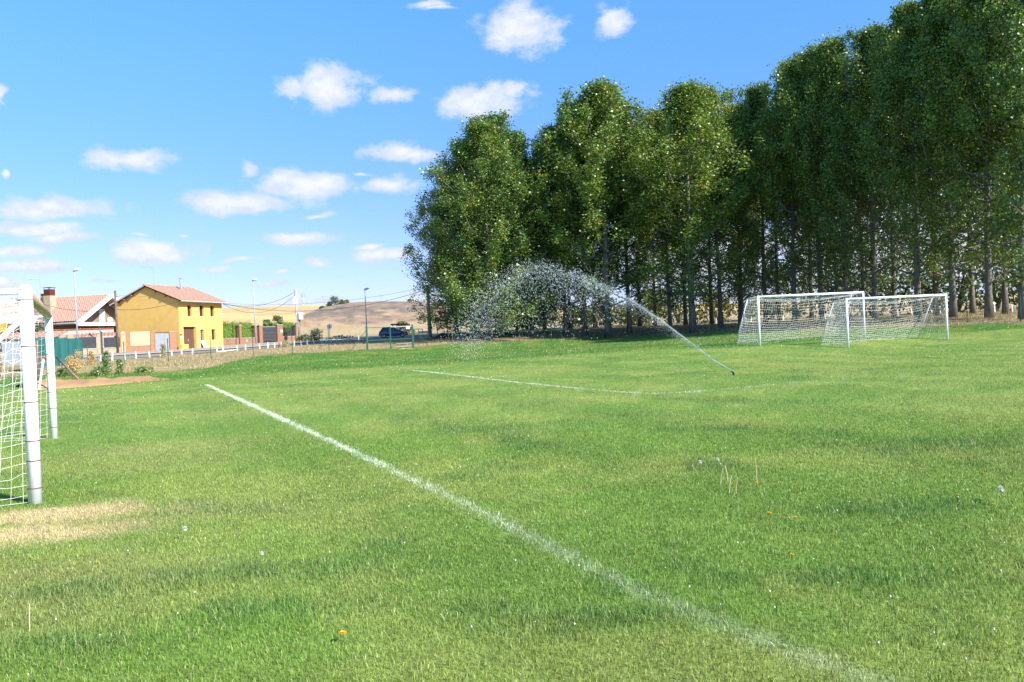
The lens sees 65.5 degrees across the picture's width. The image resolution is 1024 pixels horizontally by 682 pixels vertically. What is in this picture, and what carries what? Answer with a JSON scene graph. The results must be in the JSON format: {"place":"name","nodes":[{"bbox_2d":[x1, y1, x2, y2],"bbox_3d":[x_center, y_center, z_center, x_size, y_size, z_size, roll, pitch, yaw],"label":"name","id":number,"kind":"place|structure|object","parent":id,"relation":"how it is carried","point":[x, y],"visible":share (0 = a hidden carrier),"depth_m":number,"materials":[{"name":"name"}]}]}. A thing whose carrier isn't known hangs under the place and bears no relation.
{"place":"outdoors","nodes":[
{"label":"outdoors","id":0,"kind":"place"},
{"bbox_2d":[83,335,411,356],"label":"pavement","id":1,"kind":"structure","parent":0,"point":[226,346],"depth_m":93.00,"materials":[{"name":"concrete"}]},
{"bbox_2d":[73,268,80,337],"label":"street lamp","id":2,"kind":"object","parent":1,"relation":"on","point":[75,270],"visible":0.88,"depth_m":77.90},
{"bbox_2d":[114,290,118,352],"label":"utility pole","id":3,"kind":"object","parent":1,"relation":"on","point":[116,325],"visible":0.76,"depth_m":83.87,"materials":[{"name":"brown wood"}]},
{"bbox_2d":[169,331,176,349],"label":"brick pillar","id":4,"kind":"structure","parent":1,"relation":"on","point":[173,345],"depth_m":88.75,"materials":[{"name":"brick"}]},
{"bbox_2d":[155,332,169,349],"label":"yard gate","id":5,"kind":"structure","parent":4,"relation":"attached to","point":[159,336],"depth_m":88.43,"materials":[{"name":"metal"}]},
{"bbox_2d":[83,336,400,357],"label":"kerb","id":6,"kind":"structure","parent":1,"relation":"on","point":[249,346],"depth_m":90.22,"materials":[{"name":"concrete"}]},
{"bbox_2d":[223,324,296,345],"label":"boundary wall","id":7,"kind":"structure","parent":1,"relation":"on","point":[278,337],"depth_m":105.11,"materials":[{"name":"orange brick"}]},
{"bbox_2d":[83,335,520,361],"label":"road","id":8,"kind":"structure","parent":0,"point":[147,355],"depth_m":82.51,"materials":[{"name":"asphalt"}]},
{"bbox_2d":[378,327,407,337],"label":"parked car","id":9,"kind":"object","parent":8,"relation":"on","point":[384,332],"visible":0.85,"depth_m":104.21,"materials":[{"name":"blue paint"}]},
{"bbox_2d":[300,301,555,326],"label":"brown hill","id":10,"kind":"structure","parent":0,"point":[388,312],"depth_m":214.07,"materials":[{"name":"soil"}]},
{"bbox_2d":[0,0,1017,306],"label":"sky","id":11,"kind":"structure","parent":0,"point":[216,146],"materials":[{"name":"blue"}]},
{"bbox_2d":[0,300,1023,681],"bbox_3d":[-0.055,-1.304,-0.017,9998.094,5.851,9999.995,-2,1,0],"label":"ground","id":12,"kind":"structure","parent":0,"point":[598,332],"depth_m":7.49,"materials":[{"name":"plant"}]},
{"bbox_2d":[0,284,57,505],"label":"football goal","id":13,"kind":"object","parent":12,"relation":"on","point":[28,299],"visible":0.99,"depth_m":8.38,"materials":[{"name":"paint"}]},
{"bbox_2d":[1,330,67,364],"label":"grey shed","id":14,"kind":"structure","parent":12,"relation":"on","point":[13,346],"depth_m":59.86,"materials":[{"name":"metal"}]},
{"bbox_2d":[35,340,39,380],"bbox_3d":[-21.464,1.032,36.004,0.185,2.137,0.185,-3,1,-22],"label":"wooden post","id":15,"kind":"object","parent":12,"relation":"on","point":[38,363],"visible":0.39,"depth_m":35.94,"materials":[{"name":"brown wood"}]},
{"bbox_2d":[0,287,117,351],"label":"villa","id":16,"kind":"object","parent":12,"relation":"on","point":[99,317],"visible":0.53,"depth_m":95.63,"materials":[{"name":"paint"}]},
{"bbox_2d":[35,337,83,368],"bbox_3d":[-31.364,0.961,54.993,0.235,2.391,16.837,-3,1,-18],"label":"sheet fence","id":17,"kind":"object","parent":12,"relation":"on","point":[64,348],"visible":0.39,"depth_m":56.14,"materials":[{"name":"metal"}]},
{"bbox_2d":[0,330,125,357],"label":"garden wall","id":18,"kind":"structure","parent":12,"relation":"on","point":[89,342],"depth_m":85.82,"materials":[{"name":"paint"}]},
{"bbox_2d":[55,366,77,376],"bbox_3d":[-23.551,1.637,42.001,1.403,0.660,1.282,-2,1,0],"label":"weed clump","id":19,"kind":"object","parent":12,"relation":"on","point":[65,371],"visible":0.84,"depth_m":41.78,"materials":[{"name":"green plant"}]},
{"bbox_2d":[60,355,81,369],"bbox_3d":[-25.402,1.336,46.018,1.079,1.196,1.092,-2,1,0],"label":"weed clump","id":20,"kind":"object","parent":12,"relation":"on","point":[75,364],"visible":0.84,"depth_m":45.95,"materials":[{"name":"beige plant"}]},
{"bbox_2d":[39,328,113,348],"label":"yard wall","id":21,"kind":"structure","parent":12,"relation":"on","point":[90,330],"depth_m":89.83,"materials":[{"name":"paint"}]},
{"bbox_2d":[15,376,167,389],"bbox_3d":[-18.605,1.800,36.263,3.400,0.486,6.234,-2,1,44],"label":"soil heap","id":22,"kind":"object","parent":12,"relation":"on","point":[66,383],"visible":0.81,"depth_m":35.17,"materials":[{"name":"soil"}]},
{"bbox_2d":[84,365,111,375],"bbox_3d":[-21.695,1.605,42.050,1.295,0.642,1.421,-2,1,0],"label":"weed clump","id":23,"kind":"object","parent":12,"relation":"on","point":[97,371],"visible":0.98,"depth_m":41.80,"materials":[{"name":"green plant"}]},
{"bbox_2d":[100,350,112,371],"bbox_3d":[-21.917,1.179,43.001,0.625,1.391,0.697,-2,1,0],"label":"weed clump","id":24,"kind":"object","parent":12,"relation":"on","point":[105,361],"visible":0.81,"depth_m":42.93,"materials":[{"name":"green plant"}]},
{"bbox_2d":[127,331,154,351],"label":"brick wall","id":25,"kind":"structure","parent":12,"relation":"on","point":[140,337],"depth_m":87.67,"materials":[{"name":"paint"}]},
{"bbox_2d":[131,365,153,372],"bbox_3d":[-20.395,1.587,43.989,1.357,0.516,1.306,-2,1,0],"label":"weed clump","id":26,"kind":"object","parent":12,"relation":"on","point":[139,370],"visible":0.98,"depth_m":43.85,"materials":[{"name":"green plant"}]},
{"bbox_2d":[109,278,228,350],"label":"yellow house","id":27,"kind":"structure","parent":12,"relation":"on","point":[195,314],"depth_m":91.58,"materials":[{"name":"paint"}]},
{"bbox_2d":[183,327,193,347],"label":"door","id":28,"kind":"structure","parent":27,"relation":"in","point":[188,331],"depth_m":92.06,"materials":[{"name":"brown wood"}]},
{"bbox_2d":[87,329,328,364],"bbox_3d":[-22.121,0.411,60.315,17.984,2.210,0.518,-3,1,-38],"label":"fence","id":29,"kind":"object","parent":12,"relation":"on","point":[210,347],"visible":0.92,"depth_m":59.98,"materials":[{"name":"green metal"}]},
{"bbox_2d":[222,320,252,337],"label":"hedge","id":30,"kind":"object","parent":12,"relation":"on","point":[229,330],"visible":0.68,"depth_m":102.20,"materials":[{"name":"green plant"}]},
{"bbox_2d":[262,326,275,340],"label":"driveway gate","id":31,"kind":"structure","parent":12,"relation":"on","point":[270,335],"depth_m":106.92,"materials":[{"name":"metal"}]},
{"bbox_2d":[269,320,293,341],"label":"hedge","id":32,"kind":"object","parent":12,"relation":"on","point":[287,325],"visible":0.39,"depth_m":110.60,"materials":[{"name":"green plant"}]},
{"bbox_2d":[293,289,302,337],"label":"utility pole","id":33,"kind":"object","parent":12,"relation":"on","point":[299,315],"visible":0.81,"depth_m":107.75,"materials":[{"name":"concrete"}]},
{"bbox_2d":[309,326,322,340],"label":"shrub","id":34,"kind":"object","parent":12,"relation":"on","point":[314,334],"visible":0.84,"depth_m":99.66,"materials":[{"name":"green plant"}]},
{"bbox_2d":[352,325,427,349],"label":"pitch gate","id":35,"kind":"structure","parent":12,"relation":"on","point":[407,327],"depth_m":68.98,"materials":[{"name":"metal"}]},
{"bbox_2d":[398,171,492,334],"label":"poplar tree","id":36,"kind":"object","parent":12,"relation":"on","point":[422,237],"visible":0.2,"depth_m":84.86,"materials":[{"name":"green plant"}]},
{"bbox_2d":[401,136,529,337],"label":"poplar tree","id":37,"kind":"object","parent":12,"relation":"on","point":[438,270],"visible":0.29,"depth_m":79.91,"materials":[{"name":"green plant"}]},
{"bbox_2d":[430,330,515,338],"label":"earth bank","id":38,"kind":"structure","parent":12,"relation":"on","point":[440,335],"depth_m":84.91,"materials":[{"name":"soil"}]},
{"bbox_2d":[425,115,557,339],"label":"poplar tree","id":39,"kind":"object","parent":12,"relation":"on","point":[481,135],"visible":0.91,"depth_m":75.25,"materials":[{"name":"green plant"}]},
{"bbox_2d":[422,109,570,336],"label":"poplar tree","id":40,"kind":"object","parent":12,"relation":"on","point":[499,119],"visible":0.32,"depth_m":77.49,"materials":[{"name":"green plant"}]},
{"bbox_2d":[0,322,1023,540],"bbox_3d":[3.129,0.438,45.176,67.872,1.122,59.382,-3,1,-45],"label":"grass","id":41,"kind":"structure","parent":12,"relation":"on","point":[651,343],"depth_m":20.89,"materials":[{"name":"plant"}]},
{"bbox_2d":[1,307,1023,374],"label":"dry grass","id":42,"kind":"structure","parent":12,"relation":"on","point":[964,313],"depth_m":68.21,"materials":[{"name":"plant"}]},
{"bbox_2d":[1,320,1023,675],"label":"clover flowers","id":43,"kind":"object","parent":12,"relation":"on","point":[557,394],"visible":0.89,"depth_m":13.07,"materials":[{"name":"white plant"}]},
{"bbox_2d":[452,125,577,335],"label":"poplar tree","id":44,"kind":"object","parent":12,"relation":"on","point":[523,147],"visible":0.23,"depth_m":80.02,"materials":[{"name":"green plant"}]},
{"bbox_2d":[506,312,549,329],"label":"shrub","id":45,"kind":"object","parent":12,"relation":"on","point":[526,325],"visible":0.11,"depth_m":109.31,"materials":[{"name":"green plant"}]},
{"bbox_2d":[205,384,859,674],"bbox_3d":[-5.286,1.619,17.463,0.458,0.058,32.775,-3,1,-26],"label":"pitch line","id":46,"kind":"object","parent":12,"relation":"on","point":[276,415],"visible":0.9,"depth_m":11.64,"materials":[{"name":"paint"}]},
{"bbox_2d":[507,156,572,329],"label":"poplar tree","id":47,"kind":"object","parent":12,"relation":"on","point":[532,322],"depth_m":96.35,"materials":[{"name":"green plant"}]},
{"bbox_2d":[520,147,569,332],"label":"poplar tree","id":48,"kind":"object","parent":12,"relation":"on","point":[544,328],"visible":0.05,"depth_m":85.75,"materials":[{"name":"green plant"}]},
{"bbox_2d":[535,301,562,328],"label":"shrub","id":49,"kind":"object","parent":12,"relation":"on","point":[552,322],"visible":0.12,"depth_m":114.50,"materials":[{"name":"green plant"}]},
{"bbox_2d":[517,122,610,334],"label":"poplar tree","id":50,"kind":"object","parent":12,"relation":"on","point":[564,296],"visible":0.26,"depth_m":80.37,"materials":[{"name":"green plant"}]},
{"bbox_2d":[546,193,598,328],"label":"poplar tree","id":51,"kind":"object","parent":12,"relation":"on","point":[569,319],"visible":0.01,"depth_m":95.75,"materials":[{"name":"green plant"}]},
{"bbox_2d":[559,304,597,326],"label":"shrub","id":52,"kind":"object","parent":12,"relation":"on","point":[576,315],"visible":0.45,"depth_m":114.83,"materials":[{"name":"green plant"}]},
{"bbox_2d":[533,97,628,335],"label":"poplar tree","id":53,"kind":"object","parent":12,"relation":"on","point":[563,144],"visible":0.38,"depth_m":78.28,"materials":[{"name":"green plant"}]},
{"bbox_2d":[452,308,739,344],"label":"fence","id":54,"kind":"object","parent":12,"relation":"on","point":[599,329],"visible":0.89,"depth_m":73.99,"materials":[{"name":"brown metal"}]},
{"bbox_2d":[559,158,632,327],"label":"poplar tree","id":55,"kind":"object","parent":12,"relation":"on","point":[595,322],"visible":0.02,"depth_m":97.72,"materials":[{"name":"green plant"}]},
{"bbox_2d":[588,297,626,326],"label":"shrub","id":56,"kind":"object","parent":12,"relation":"on","point":[601,319],"visible":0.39,"depth_m":117.00,"materials":[{"name":"green plant"}]},
{"bbox_2d":[524,76,695,336],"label":"poplar tree","id":57,"kind":"object","parent":12,"relation":"on","point":[599,107],"visible":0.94,"depth_m":74.98,"materials":[{"name":"green plant"}]},
{"bbox_2d":[584,99,670,332],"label":"poplar tree","id":58,"kind":"object","parent":12,"relation":"on","point":[628,305],"visible":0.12,"depth_m":80.46,"materials":[{"name":"green plant"}]},
{"bbox_2d":[618,302,651,324],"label":"shrub","id":59,"kind":"object","parent":12,"relation":"on","point":[632,316],"visible":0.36,"depth_m":119.00,"materials":[{"name":"green plant"}]},
{"bbox_2d":[612,149,669,325],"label":"poplar tree","id":60,"kind":"object","parent":12,"relation":"on","point":[639,318],"visible":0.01,"depth_m":96.69,"materials":[{"name":"green plant"}]},
{"bbox_2d":[621,152,684,325],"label":"poplar tree","id":61,"kind":"object","parent":12,"relation":"on","point":[650,304],"visible":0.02,"depth_m":94.45,"materials":[{"name":"green plant"}]},
{"bbox_2d":[631,283,681,325],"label":"shrub","id":62,"kind":"object","parent":12,"relation":"on","point":[647,315],"visible":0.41,"depth_m":111.51,"materials":[{"name":"green plant"}]},
{"bbox_2d":[612,105,714,331],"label":"poplar tree","id":63,"kind":"object","parent":12,"relation":"on","point":[669,293],"visible":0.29,"depth_m":79.22,"materials":[{"name":"green plant"}]},
{"bbox_2d":[411,370,934,393],"bbox_3d":[1.122,1.223,25.900,22.036,0.107,7.710,-2,1,42],"label":"penalty area line","id":64,"kind":"object","parent":12,"relation":"on","point":[573,387],"visible":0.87,"depth_m":22.20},
{"bbox_2d":[651,275,707,323],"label":"shrub","id":65,"kind":"object","parent":12,"relation":"on","point":[679,315],"visible":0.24,"depth_m":119.66,"materials":[{"name":"green plant"}]},
{"bbox_2d":[650,135,714,324],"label":"poplar tree","id":66,"kind":"object","parent":12,"relation":"on","point":[685,315],"depth_m":97.75,"materials":[{"name":"green plant"}]},
{"bbox_2d":[613,75,765,332],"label":"poplar tree","id":67,"kind":"object","parent":12,"relation":"on","point":[691,121],"visible":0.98,"depth_m":70.97,"materials":[{"name":"green plant"}]},
{"bbox_2d":[673,129,744,323],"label":"poplar tree","id":68,"kind":"object","parent":12,"relation":"on","point":[710,305],"visible":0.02,"depth_m":95.76,"materials":[{"name":"green plant"}]},
{"bbox_2d":[688,287,737,323],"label":"shrub","id":69,"kind":"object","parent":12,"relation":"on","point":[706,309],"visible":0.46,"depth_m":111.09,"materials":[{"name":"green plant"}]},
{"bbox_2d":[661,84,773,327],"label":"poplar tree","id":70,"kind":"object","parent":12,"relation":"on","point":[725,109],"visible":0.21,"depth_m":77.73,"materials":[{"name":"green plant"}]},
{"bbox_2d":[707,100,769,324],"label":"poplar tree","id":71,"kind":"object","parent":12,"relation":"on","point":[741,299],"visible":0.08,"depth_m":81.80,"materials":[{"name":"green plant"}]},
{"bbox_2d":[713,161,764,322],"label":"poplar tree","id":72,"kind":"object","parent":12,"relation":"on","point":[744,292],"visible":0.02,"depth_m":93.83,"materials":[{"name":"green plant"}]},
{"bbox_2d":[717,257,783,319],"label":"shrub","id":73,"kind":"object","parent":12,"relation":"on","point":[753,295],"visible":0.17,"depth_m":116.89,"materials":[{"name":"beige plant"}]},
{"bbox_2d":[710,75,805,324],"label":"poplar tree","id":74,"kind":"object","parent":12,"relation":"on","point":[751,108],"visible":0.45,"depth_m":76.99,"materials":[{"name":"green plant"}]},
{"bbox_2d":[730,250,806,319],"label":"shrub","id":75,"kind":"object","parent":12,"relation":"on","point":[768,310],"visible":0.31,"depth_m":109.66,"materials":[{"name":"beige plant"}]},
{"bbox_2d":[736,114,814,320],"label":"poplar tree","id":76,"kind":"object","parent":12,"relation":"on","point":[779,293],"visible":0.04,"depth_m":91.68,"materials":[{"name":"green plant"}]},
{"bbox_2d":[743,56,846,323],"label":"poplar tree","id":77,"kind":"object","parent":12,"relation":"on","point":[786,70],"visible":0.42,"depth_m":73.87,"materials":[{"name":"green plant"}]},
{"bbox_2d":[762,250,829,317],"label":"shrub","id":78,"kind":"object","parent":12,"relation":"on","point":[797,292],"visible":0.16,"depth_m":114.24,"materials":[{"name":"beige plant"}]},
{"bbox_2d":[736,291,865,345],"bbox_3d":[15.391,-1.167,42.421,7.746,2.752,1.837,-3,1,-26],"label":"football goal","id":79,"kind":"object","parent":12,"relation":"on","point":[759,337],"visible":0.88,"depth_m":42.05,"materials":[{"name":"paint"}]},
{"bbox_2d":[772,175,839,319],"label":"poplar tree","id":80,"kind":"object","parent":12,"relation":"on","point":[810,299],"visible":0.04,"depth_m":89.79,"materials":[{"name":"green plant"}]},
{"bbox_2d":[751,38,865,321],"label":"poplar tree","id":81,"kind":"object","parent":12,"relation":"on","point":[801,59],"visible":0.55,"depth_m":71.71,"materials":[{"name":"green plant"}]},
{"bbox_2d":[796,103,866,318],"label":"poplar tree","id":82,"kind":"object","parent":12,"relation":"on","point":[837,298],"visible":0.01,"depth_m":85.80,"materials":[{"name":"green plant"}]},
{"bbox_2d":[790,268,877,317],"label":"shrub","id":83,"kind":"object","parent":12,"relation":"on","point":[824,302],"visible":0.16,"depth_m":104.87,"materials":[{"name":"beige plant"}]},
{"bbox_2d":[777,32,893,321],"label":"poplar tree","id":84,"kind":"object","parent":12,"relation":"on","point":[822,67],"visible":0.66,"depth_m":69.42,"materials":[{"name":"green plant"}]},
{"bbox_2d":[822,82,906,316],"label":"poplar tree","id":85,"kind":"object","parent":12,"relation":"on","point":[863,286],"visible":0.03,"depth_m":83.74,"materials":[{"name":"green plant"}]},
{"bbox_2d":[801,19,928,319],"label":"poplar tree","id":86,"kind":"object","parent":12,"relation":"on","point":[861,41],"visible":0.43,"depth_m":67.19,"materials":[{"name":"green plant"}]},
{"bbox_2d":[829,261,904,316],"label":"shrub","id":87,"kind":"object","parent":12,"relation":"on","point":[854,296],"visible":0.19,"depth_m":98.65,"materials":[{"name":"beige plant"}]},
{"bbox_2d":[820,294,948,347],"bbox_3d":[19.129,-1.010,40.920,7.642,2.634,1.836,-3,1,-27],"label":"football goal","id":88,"kind":"object","parent":12,"relation":"on","point":[847,333],"visible":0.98,"depth_m":40.77,"materials":[{"name":"paint"}]},
{"bbox_2d":[847,100,937,315],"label":"poplar tree","id":89,"kind":"object","parent":12,"relation":"on","point":[894,288],"visible":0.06,"depth_m":81.69,"materials":[{"name":"green plant"}]},
{"bbox_2d":[850,241,947,315],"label":"shrub","id":90,"kind":"object","parent":12,"relation":"on","point":[903,293],"visible":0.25,"depth_m":97.14,"materials":[{"name":"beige plant"}]},
{"bbox_2d":[834,0,979,317],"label":"poplar tree","id":91,"kind":"object","parent":12,"relation":"on","point":[900,11],"visible":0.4,"depth_m":62.29,"materials":[{"name":"green plant"}]},
{"bbox_2d":[878,245,967,314],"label":"shrub","id":92,"kind":"object","parent":12,"relation":"on","point":[911,285],"visible":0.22,"depth_m":94.82,"materials":[{"name":"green plant"}]},
{"bbox_2d":[879,59,973,315],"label":"poplar tree","id":93,"kind":"object","parent":12,"relation":"on","point":[935,291],"visible":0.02,"depth_m":75.76,"materials":[{"name":"green plant"}]},
{"bbox_2d":[851,0,1017,316],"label":"poplar tree","id":94,"kind":"object","parent":12,"relation":"on","point":[929,22],"visible":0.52,"depth_m":59.24,"materials":[{"name":"green plant"}]},
{"bbox_2d":[870,293,1020,322],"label":"dry field","id":95,"kind":"structure","parent":12,"relation":"on","point":[956,309],"depth_m":50.81,"materials":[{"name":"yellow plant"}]},
{"bbox_2d":[902,237,1001,312],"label":"shrub","id":96,"kind":"object","parent":12,"relation":"on","point":[959,306],"visible":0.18,"depth_m":91.30,"materials":[{"name":"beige plant"}]},
{"bbox_2d":[903,112,1005,313],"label":"poplar tree","id":97,"kind":"object","parent":12,"relation":"on","point":[972,303],"visible":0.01,"depth_m":73.79,"materials":[{"name":"green plant"}]},
{"bbox_2d":[907,0,1023,317],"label":"poplar tree","id":98,"kind":"object","parent":12,"relation":"on","point":[962,79],"visible":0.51,"depth_m":56.27,"materials":[{"name":"green plant"}]},
{"bbox_2d":[922,0,1023,319],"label":"poplar tree","id":99,"kind":"object","parent":12,"relation":"on","point":[963,116],"visible":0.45,"depth_m":53.71,"materials":[{"name":"green plant"}]},
{"bbox_2d":[940,230,1017,310],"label":"shrub","id":100,"kind":"object","parent":12,"relation":"on","point":[997,305],"visible":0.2,"depth_m":87.88,"materials":[{"name":"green plant"}]},
{"bbox_2d":[943,73,1017,313],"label":"poplar tree","id":101,"kind":"object","parent":12,"relation":"on","point":[1005,303],"visible":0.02,"depth_m":67.80,"materials":[{"name":"green plant"}]},
{"bbox_2d":[965,243,1017,309],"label":"shrub","id":102,"kind":"object","parent":12,"relation":"on","point":[1014,291],"visible":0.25,"depth_m":84.55,"materials":[{"name":"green plant"}]},
{"bbox_2d":[962,0,1023,275],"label":"poplar tree","id":103,"kind":"object","parent":12,"relation":"on","point":[1003,79],"visible":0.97,"depth_m":49.91,"materials":[{"name":"green plant"}]},
{"bbox_2d":[969,103,1023,274],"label":"poplar tree","id":104,"kind":"object","parent":12,"relation":"on","point":[999,253],"visible":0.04,"depth_m":65.23,"materials":[{"name":"green plant"}]},
{"bbox_2d":[222,294,1017,326],"bbox_3d":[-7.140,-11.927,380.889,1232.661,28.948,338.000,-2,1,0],"label":"wheat hill","id":105,"kind":"structure","parent":0,"point":[287,313],"depth_m":278.49,"materials":[{"name":"plant"}]},
{"bbox_3d":[6.774,1.004,24.418,0.091,0.194,0.136,-2,1,0],"label":"sprinkler","id":106,"kind":"object","parent":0,"visible":0},
{"bbox_2d":[443,256,731,370],"bbox_3d":[2.587,-1.713,35.977,3.447,5.371,24.394,-3,1,-27],"label":"water spray","id":107,"kind":"object","parent":106,"relation":"attached to","point":[547,302],"visible":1,"depth_m":39.08,"materials":[{"name":"white"}]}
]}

